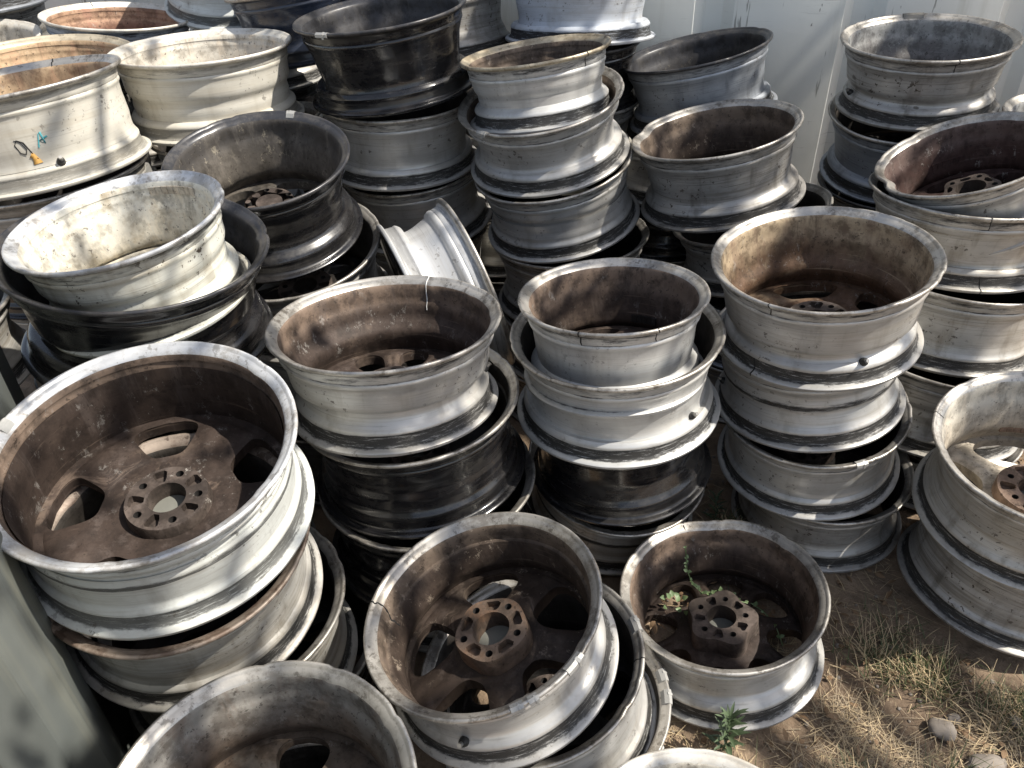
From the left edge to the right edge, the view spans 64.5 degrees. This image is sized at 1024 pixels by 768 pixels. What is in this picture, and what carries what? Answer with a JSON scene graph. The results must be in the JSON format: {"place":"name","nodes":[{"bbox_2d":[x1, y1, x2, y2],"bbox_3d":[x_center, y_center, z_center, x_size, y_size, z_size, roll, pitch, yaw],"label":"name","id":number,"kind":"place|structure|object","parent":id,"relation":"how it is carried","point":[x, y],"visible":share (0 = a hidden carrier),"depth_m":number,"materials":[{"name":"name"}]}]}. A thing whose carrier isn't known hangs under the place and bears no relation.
{"place":"outdoors","nodes":[
{"label":"outdoors","id":0,"kind":"place"},
{"bbox_2d":[0,19,41,41],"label":"wheel rim","id":1,"kind":"object","parent":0,"point":[10,29],"visible":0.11,"depth_m":2.75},
{"bbox_2d":[34,378,196,442],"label":"wheel rim","id":2,"kind":"object","parent":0,"point":[38,384],"depth_m":1.73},
{"bbox_2d":[0,198,272,384],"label":"wheel rim","id":3,"kind":"object","parent":2,"relation":"on","point":[243,324],"visible":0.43,"depth_m":1.61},
{"bbox_2d":[1,170,250,358],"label":"wheel rim","id":4,"kind":"object","parent":3,"relation":"on","point":[149,240],"visible":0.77,"depth_m":1.66,"materials":[{"name":"white paint"}]},
{"bbox_2d":[279,743,329,767],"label":"hole","id":5,"kind":"object","parent":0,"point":[309,755],"visible":0.23,"depth_m":1.53,"materials":[{"name":"black metal"}]},
{"bbox_2d":[117,660,416,767],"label":"wheel rim","id":6,"kind":"object","parent":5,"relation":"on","point":[268,715],"visible":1,"depth_m":1.37,"materials":[{"name":"silver metal"}]},
{"bbox_2d":[20,279,1023,767],"bbox_3d":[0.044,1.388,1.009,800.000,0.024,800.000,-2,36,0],"label":"ground","id":7,"kind":"structure","parent":0,"point":[940,635],"depth_m":1.94,"materials":[{"name":"soil"}]},
{"bbox_2d":[0,346,133,767],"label":"grey panel","id":8,"kind":"object","parent":7,"relation":"on","point":[57,710],"visible":0.34,"depth_m":1.26,"materials":[{"name":"paint"}]},
{"bbox_2d":[295,439,322,505],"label":"wheel rim","id":9,"kind":"object","parent":7,"relation":"on","point":[314,457],"visible":0.02,"depth_m":2.35,"materials":[{"name":"black metal"}]},
{"bbox_2d":[262,287,297,434],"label":"wheel rim","id":10,"kind":"object","parent":9,"relation":"on","point":[279,369],"visible":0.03,"depth_m":2.20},
{"bbox_2d":[255,203,388,363],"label":"wheel rim","id":11,"kind":"object","parent":10,"relation":"on","point":[359,256],"visible":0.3,"depth_m":2.24,"materials":[{"name":"black metal"}]},
{"bbox_2d":[161,110,362,283],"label":"wheel rim","id":12,"kind":"object","parent":11,"relation":"on","point":[262,162],"visible":0.67,"depth_m":2.13,"materials":[{"name":"metal"}]},
{"bbox_2d":[257,584,381,693],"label":"wheel rim","id":13,"kind":"object","parent":7,"relation":"on","point":[359,607],"visible":0.06,"depth_m":1.98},
{"bbox_2d":[97,526,357,734],"bbox_3d":[-0.583,0.518,1.710,0.486,0.199,0.487,-2,37,0],"label":"wheel rim","id":14,"kind":"object","parent":13,"relation":"on","point":[335,644],"visible":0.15,"depth_m":1.72,"materials":[{"name":"silver metal"}]},
{"bbox_2d":[49,432,322,713],"bbox_3d":[-0.619,0.342,1.543,0.487,0.211,0.488,1,45,-2],"label":"wheel rim","id":15,"kind":"object","parent":14,"relation":"on","point":[161,675],"visible":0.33,"depth_m":1.46,"materials":[{"name":"silver metal"}]},
{"bbox_2d":[0,341,314,640],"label":"wheel rim","id":16,"kind":"object","parent":15,"relation":"on","point":[196,532],"visible":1,"depth_m":1.44,"materials":[{"name":"metal"}]},
{"bbox_2d":[418,502,532,652],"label":"wheel rim","id":17,"kind":"object","parent":7,"relation":"on","point":[425,644],"visible":0.01,"depth_m":2.00,"materials":[{"name":"silver metal"}]},
{"bbox_2d":[318,440,535,604],"bbox_3d":[-0.197,0.297,1.987,0.513,0.211,0.514,-2,34,0],"label":"wheel rim","id":18,"kind":"object","parent":17,"relation":"on","point":[368,562],"visible":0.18,"depth_m":1.87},
{"bbox_2d":[310,348,525,539],"bbox_3d":[-0.223,0.107,1.875,0.496,0.210,0.495,-4,35,2],"label":"wheel rim","id":19,"kind":"object","parent":18,"relation":"on","point":[479,470],"visible":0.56,"depth_m":1.74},
{"bbox_2d":[264,275,501,457],"bbox_3d":[-0.262,-0.051,1.742,0.490,0.200,0.491,-3,29,1],"label":"wheel rim","id":20,"kind":"object","parent":19,"relation":"on","point":[324,345],"visible":0.99,"depth_m":1.71,"materials":[{"name":"silver metal"}]},
{"bbox_2d":[376,198,514,364],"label":"wheel rim","id":21,"kind":"object","parent":19,"relation":"on","point":[436,241],"visible":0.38,"depth_m":2.00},
{"bbox_2d":[490,278,508,327],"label":"wheel rim","id":22,"kind":"object","parent":7,"relation":"on","point":[497,285],"visible":0.02,"depth_m":3.09,"materials":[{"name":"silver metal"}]},
{"bbox_2d":[480,195,561,277],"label":"wheel rim","id":23,"kind":"object","parent":22,"relation":"on","point":[493,263],"visible":0.09,"depth_m":3.05,"materials":[{"name":"silver metal"}]},
{"bbox_2d":[511,376,525,420],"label":"wheel rim","id":24,"kind":"object","parent":7,"relation":"on","point":[522,384],"visible":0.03,"depth_m":2.71,"materials":[{"name":"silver metal"}]},
{"bbox_2d":[503,312,524,379],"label":"wheel rim","id":25,"kind":"object","parent":24,"relation":"on","point":[517,366],"visible":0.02,"depth_m":2.62,"materials":[{"name":"silver metal"}]},
{"bbox_2d":[495,218,649,319],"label":"wheel rim","id":26,"kind":"object","parent":25,"relation":"on","point":[520,275],"visible":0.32,"depth_m":2.53,"materials":[{"name":"silver metal"}]},
{"bbox_2d":[474,141,639,263],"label":"wheel rim","id":27,"kind":"object","parent":26,"relation":"on","point":[600,215],"visible":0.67,"depth_m":2.31,"materials":[{"name":"silver metal"}]},
{"bbox_2d":[458,66,629,198],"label":"wheel rim","id":28,"kind":"object","parent":27,"relation":"on","point":[589,151],"visible":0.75,"depth_m":2.20,"materials":[{"name":"silver metal"}]},
{"bbox_2d":[460,33,612,134],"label":"wheel rim","id":29,"kind":"object","parent":28,"relation":"on","point":[535,85],"visible":0.98,"depth_m":2.14,"materials":[{"name":"silver metal"}]},
{"bbox_2d":[446,643,672,767],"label":"wheel rim","id":30,"kind":"object","parent":7,"relation":"on","point":[655,671],"visible":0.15,"depth_m":1.75,"materials":[{"name":"silver metal"}]},
{"bbox_2d":[421,580,656,767],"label":"wheel rim","id":31,"kind":"object","parent":30,"relation":"on","point":[625,733],"visible":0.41,"depth_m":1.69,"materials":[{"name":"silver metal"}]},
{"bbox_2d":[363,512,618,767],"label":"wheel rim","id":32,"kind":"object","parent":31,"relation":"on","point":[504,650],"visible":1,"depth_m":1.55,"materials":[{"name":"silver metal"}]},
{"bbox_2d":[527,441,704,575],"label":"wheel rim","id":33,"kind":"object","parent":7,"relation":"on","point":[612,550],"visible":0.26,"depth_m":2.13,"materials":[{"name":"silver metal"}]},
{"bbox_2d":[533,441,711,526],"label":"wheel rim","id":34,"kind":"object","parent":33,"relation":"on","point":[627,497],"visible":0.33,"depth_m":1.93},
{"bbox_2d":[510,303,725,469],"bbox_3d":[0.244,-0.038,1.892,0.483,0.215,0.482,-5,35,2],"label":"wheel rim","id":35,"kind":"object","parent":34,"relation":"on","point":[686,427],"visible":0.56,"depth_m":1.76,"materials":[{"name":"silver metal"}]},
{"bbox_2d":[518,257,710,418],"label":"wheel rim","id":36,"kind":"object","parent":35,"relation":"on","point":[616,323],"visible":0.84,"depth_m":1.83,"materials":[{"name":"silver metal"}]},
{"bbox_2d":[617,747,758,767],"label":"wheel rim","id":37,"kind":"object","parent":7,"relation":"on","point":[683,757],"visible":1,"depth_m":1.54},
{"bbox_2d":[707,305,725,423],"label":"wheel rim","id":38,"kind":"object","parent":7,"relation":"on","point":[714,373],"visible":0.04,"depth_m":2.66,"materials":[{"name":"silver metal"}]},
{"bbox_2d":[709,297,724,368],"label":"wheel rim","id":39,"kind":"object","parent":38,"relation":"on","point":[717,361],"visible":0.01,"depth_m":2.88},
{"bbox_2d":[672,182,833,297],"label":"wheel rim","id":40,"kind":"object","parent":39,"relation":"on","point":[698,247],"visible":0.22,"depth_m":2.50,"materials":[{"name":"silver metal"}]},
{"bbox_2d":[631,98,805,232],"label":"wheel rim","id":41,"kind":"object","parent":40,"relation":"on","point":[720,166],"visible":1,"depth_m":2.26,"materials":[{"name":"silver metal"}]},
{"bbox_2d":[619,520,830,731],"bbox_3d":[0.499,0.555,1.930,0.472,0.206,0.470,-7,33,4],"label":"wheel rim","id":42,"kind":"object","parent":7,"relation":"on","point":[720,642],"visible":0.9,"depth_m":1.94,"materials":[{"name":"silver metal"}]},
{"bbox_2d":[660,546,784,645],"bbox_3d":[0.524,0.511,1.983,0.305,0.120,0.122,12,38,19],"label":"vine","id":43,"kind":"object","parent":42,"relation":"on","point":[684,597],"visible":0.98,"depth_m":2.02,"materials":[{"name":"green plant"}]},
{"bbox_2d":[702,702,751,754],"bbox_3d":[0.461,0.736,1.744,0.097,0.168,0.091,28,45,34],"label":"weed plant","id":44,"kind":"object","parent":7,"relation":"on","point":[730,720],"visible":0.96,"depth_m":1.73,"materials":[{"name":"green plant"}]},
{"bbox_2d":[615,423,1023,767],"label":"straw litter","id":45,"kind":"object","parent":7,"relation":"on","point":[872,733],"visible":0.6,"depth_m":1.81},
{"bbox_2d":[731,436,913,572],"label":"wheel rim","id":46,"kind":"object","parent":7,"relation":"on","point":[862,541],"visible":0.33,"depth_m":2.17,"materials":[{"name":"silver metal"}]},
{"bbox_2d":[717,392,912,520],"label":"wheel rim","id":47,"kind":"object","parent":46,"relation":"on","point":[839,485],"visible":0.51,"depth_m":2.05,"materials":[{"name":"silver metal"}]},
{"bbox_2d":[715,291,905,452],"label":"wheel rim","id":48,"kind":"object","parent":47,"relation":"on","point":[769,414],"visible":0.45,"depth_m":1.93,"materials":[{"name":"silver metal"}]},
{"bbox_2d":[711,206,946,391],"bbox_3d":[0.719,-0.207,1.895,0.498,0.219,0.497,-7,36,4],"label":"wheel rim","id":49,"kind":"object","parent":48,"relation":"on","point":[893,268],"visible":0.98,"depth_m":1.89,"materials":[{"name":"silver metal"}]},
{"bbox_2d":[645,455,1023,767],"bbox_3d":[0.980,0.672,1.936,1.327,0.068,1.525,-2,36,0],"label":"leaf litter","id":50,"kind":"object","parent":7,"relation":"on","point":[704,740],"visible":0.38,"depth_m":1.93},
{"bbox_2d":[694,495,1023,767],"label":"grass","id":51,"kind":"structure","parent":7,"relation":"on","point":[917,658],"depth_m":1.91,"materials":[{"name":"plant"}]},
{"bbox_2d":[927,717,956,742],"bbox_3d":[0.958,0.770,1.810,0.060,0.037,0.052,13,38,19],"label":"stone","id":52,"kind":"object","parent":7,"relation":"on","point":[936,725],"visible":0.98,"depth_m":1.79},
{"bbox_2d":[897,460,1023,658],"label":"wheel rim","id":53,"kind":"object","parent":7,"relation":"on","point":[948,588],"visible":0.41,"depth_m":1.94,"materials":[{"name":"silver metal"}]},
{"bbox_2d":[912,371,1023,591],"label":"wheel rim","id":54,"kind":"object","parent":53,"relation":"on","point":[965,521],"visible":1,"depth_m":1.93,"materials":[{"name":"silver metal"}]},
{"bbox_2d":[904,448,1023,509],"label":"wheel rim","id":55,"kind":"object","parent":7,"relation":"on","point":[1013,458],"depth_m":2.33,"materials":[{"name":"silver metal"}]},
{"bbox_2d":[896,367,1017,461],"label":"wheel rim","id":56,"kind":"object","parent":55,"relation":"on","point":[925,391],"visible":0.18,"depth_m":2.18,"materials":[{"name":"silver metal"}]},
{"bbox_2d":[912,289,1023,378],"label":"wheel rim","id":57,"kind":"object","parent":56,"relation":"on","point":[968,336],"visible":0.48,"depth_m":2.10,"materials":[{"name":"silver metal"}]},
{"bbox_2d":[868,172,1023,293],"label":"wheel rim","id":58,"kind":"object","parent":57,"relation":"on","point":[969,244],"visible":0.55,"depth_m":2.02,"materials":[{"name":"silver metal"}]},
{"bbox_2d":[874,111,1023,255],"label":"wheel rim","id":59,"kind":"object","parent":58,"relation":"on","point":[969,165],"visible":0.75,"depth_m":2.21,"materials":[{"name":"silver metal"}]},
{"bbox_2d":[965,754,1007,767],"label":"stone","id":60,"kind":"object","parent":7,"relation":"on","point":[997,760],"visible":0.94,"depth_m":1.74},
{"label":"wheel rim","id":61,"kind":"object","parent":7,"relation":"on","visible":0},
{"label":"wheel rim","id":62,"kind":"object","parent":61,"relation":"on","visible":0},
{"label":"wheel rim","id":63,"kind":"object","parent":62,"relation":"on","visible":0},
{"bbox_2d":[145,154,157,172],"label":"wheel rim","id":64,"kind":"object","parent":63,"relation":"on","point":[150,167],"visible":0.01,"depth_m":2.59,"materials":[{"name":"silver metal"}]},
{"bbox_2d":[0,34,134,121],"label":"wheel rim","id":65,"kind":"object","parent":64,"relation":"on","point":[13,52],"visible":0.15,"depth_m":2.54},
{"bbox_2d":[44,0,1023,195],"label":"container wall","id":66,"kind":"structure","parent":0,"point":[805,70],"depth_m":2.83,"materials":[{"name":"paint"}]},
{"bbox_2d":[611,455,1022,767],"bbox_3d":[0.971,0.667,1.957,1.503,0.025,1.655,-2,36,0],"label":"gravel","id":67,"kind":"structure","parent":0,"point":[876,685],"depth_m":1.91,"materials":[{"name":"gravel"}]},
{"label":"wheel rim","id":68,"kind":"object","parent":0,"visible":0},
{"bbox_2d":[321,265,330,272],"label":"wheel rim","id":69,"kind":"object","parent":68,"relation":"on","point":[326,269],"visible":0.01,"depth_m":2.68,"materials":[{"name":"black metal"}]},
{"bbox_2d":[257,282,280,293],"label":"wheel rim","id":70,"kind":"object","parent":69,"relation":"on","point":[264,288],"depth_m":2.47,"materials":[{"name":"black metal"}]},
{"bbox_2d":[151,145,303,206],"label":"wheel rim","id":71,"kind":"object","parent":70,"relation":"on","point":[162,151],"visible":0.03,"depth_m":2.32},
{"bbox_2d":[107,28,304,145],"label":"wheel rim","id":72,"kind":"object","parent":71,"relation":"on","point":[178,87],"visible":0.84,"depth_m":2.20,"materials":[{"name":"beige metal"}]},
{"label":"wheel rim","id":73,"kind":"object","parent":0,"visible":0},
{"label":"wheel rim","id":74,"kind":"object","parent":73,"relation":"on","visible":0},
{"bbox_2d":[149,149,161,167],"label":"wheel rim","id":75,"kind":"object","parent":74,"relation":"on","point":[156,161],"depth_m":2.85,"materials":[{"name":"silver metal"}]},
{"bbox_2d":[37,2,189,41],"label":"wheel rim","id":76,"kind":"object","parent":75,"relation":"on","point":[132,21],"visible":0.29,"depth_m":2.87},
{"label":"wheel rim","id":77,"kind":"object","parent":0,"visible":0},
{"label":"wheel rim","id":78,"kind":"object","parent":77,"relation":"on","visible":0},
{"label":"wheel rim","id":79,"kind":"object","parent":78,"relation":"on","visible":0},
{"bbox_2d":[292,83,316,101],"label":"wheel rim","id":80,"kind":"object","parent":79,"relation":"on","point":[307,93],"visible":0.02,"depth_m":2.99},
{"bbox_2d":[190,27,321,90],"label":"wheel rim","id":81,"kind":"object","parent":80,"relation":"on","point":[299,78],"visible":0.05,"depth_m":2.94,"materials":[{"name":"silver metal"}]},
{"bbox_2d":[164,0,241,29],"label":"wheel rim","id":82,"kind":"object","parent":81,"relation":"on","point":[207,14],"visible":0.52,"depth_m":2.73,"materials":[{"name":"metal"}]},
{"bbox_2d":[224,0,345,69],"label":"wheel rim","id":83,"kind":"object","parent":81,"relation":"on","point":[282,15],"visible":0.27,"depth_m":2.45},
{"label":"wheel rim","id":84,"kind":"object","parent":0,"visible":0},
{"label":"wheel rim","id":85,"kind":"object","parent":84,"relation":"on","visible":0},
{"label":"wheel rim","id":86,"kind":"object","parent":85,"relation":"on","visible":0},
{"bbox_2d":[0,2,48,35],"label":"wheel rim","id":87,"kind":"object","parent":86,"relation":"on","point":[29,14],"visible":0.14,"depth_m":2.89,"materials":[{"name":"silver metal"}]},
{"bbox_2d":[0,0,46,12],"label":"wheel rim","id":88,"kind":"object","parent":87,"relation":"on","point":[9,5],"visible":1,"depth_m":2.77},
{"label":"wheel rim","id":89,"kind":"object","parent":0,"visible":0},
{"bbox_2d":[613,101,637,144],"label":"wheel rim","id":90,"kind":"object","parent":89,"relation":"on","point":[621,118],"visible":0.06,"depth_m":2.70,"materials":[{"name":"black metal"}]},
{"bbox_2d":[605,43,638,111],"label":"wheel rim","id":91,"kind":"object","parent":90,"relation":"on","point":[618,59],"visible":0.15,"depth_m":2.63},
{"bbox_2d":[505,0,655,45],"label":"wheel rim","id":92,"kind":"object","parent":91,"relation":"on","point":[620,22],"visible":0.9,"depth_m":2.44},
{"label":"wheel rim","id":93,"kind":"object","parent":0,"visible":0},
{"bbox_2d":[459,0,509,56],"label":"wheel rim","id":94,"kind":"object","parent":93,"relation":"on","point":[482,26],"visible":0.3,"depth_m":2.59,"materials":[{"name":"silver metal"}]},
{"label":"wheel rim","id":95,"kind":"object","parent":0,"visible":0},
{"bbox_2d":[376,224,487,275],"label":"wheel rim","id":96,"kind":"object","parent":95,"relation":"on","point":[382,262],"visible":0.05,"depth_m":2.69,"materials":[{"name":"silver metal"}]},
{"bbox_2d":[342,136,491,254],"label":"wheel rim","id":97,"kind":"object","parent":96,"relation":"on","point":[463,197],"visible":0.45,"depth_m":2.54,"materials":[{"name":"silver metal"}]},
{"bbox_2d":[321,87,475,191],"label":"wheel rim","id":98,"kind":"object","parent":97,"relation":"on","point":[429,147],"visible":0.69,"depth_m":2.38,"materials":[{"name":"silver metal"}]},
{"bbox_2d":[292,0,471,117],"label":"wheel rim","id":99,"kind":"object","parent":98,"relation":"on","point":[376,58],"visible":0.98,"depth_m":2.21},
{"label":"wheel rim","id":100,"kind":"object","parent":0,"visible":0},
{"bbox_2d":[667,261,684,266],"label":"wheel rim","id":101,"kind":"object","parent":100,"relation":"on","point":[681,263],"visible":0.02,"depth_m":2.81,"materials":[{"name":"black metal"}]},
{"bbox_2d":[639,205,685,261],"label":"wheel rim","id":102,"kind":"object","parent":101,"relation":"on","point":[663,245],"visible":0.07,"depth_m":2.80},
{"bbox_2d":[627,107,650,204],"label":"wheel rim","id":103,"kind":"object","parent":102,"relation":"on","point":[638,183],"visible":0.03,"depth_m":2.71,"materials":[{"name":"silver metal"}]},
{"bbox_2d":[623,27,777,133],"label":"wheel rim","id":104,"kind":"object","parent":103,"relation":"on","point":[676,74],"visible":0.84,"depth_m":2.56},
{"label":"wheel rim","id":105,"kind":"object","parent":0,"visible":0},
{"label":"wheel rim","id":106,"kind":"object","parent":105,"relation":"on","visible":0},
{"bbox_2d":[817,170,875,210],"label":"wheel rim","id":107,"kind":"object","parent":106,"relation":"on","point":[841,199],"visible":0.07,"depth_m":2.59,"materials":[{"name":"black metal"}]},
{"bbox_2d":[819,95,999,204],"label":"wheel rim","id":108,"kind":"object","parent":107,"relation":"on","point":[853,154],"visible":0.36,"depth_m":2.52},
{"bbox_2d":[835,13,1023,131],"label":"wheel rim","id":109,"kind":"object","parent":108,"relation":"on","point":[912,72],"visible":0.97,"depth_m":2.34,"materials":[{"name":"silver metal"}]},
{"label":"wheel rim","id":110,"kind":"object","parent":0,"visible":0},
{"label":"wheel rim","id":111,"kind":"object","parent":110,"relation":"on","visible":0},
{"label":"wheel rim","id":112,"kind":"object","parent":111,"relation":"on","visible":0},
{"bbox_2d":[0,152,148,233],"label":"wheel rim","id":113,"kind":"object","parent":112,"relation":"on","point":[13,211],"visible":0.09,"depth_m":2.00,"materials":[{"name":"silver metal"}]},
{"bbox_2d":[0,54,151,200],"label":"wheel rim","id":114,"kind":"object","parent":113,"relation":"on","point":[65,122],"visible":1,"depth_m":1.89,"materials":[{"name":"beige metal"}]},
{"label":"wheel rim","id":115,"kind":"object","parent":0,"visible":0},
{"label":"wheel rim","id":116,"kind":"object","parent":115,"relation":"on","visible":0},
{"bbox_2d":[0,289,29,385],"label":"wheel rim","id":117,"kind":"object","parent":116,"relation":"on","point":[12,333],"visible":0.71,"depth_m":2.07,"materials":[{"name":"silver metal"}]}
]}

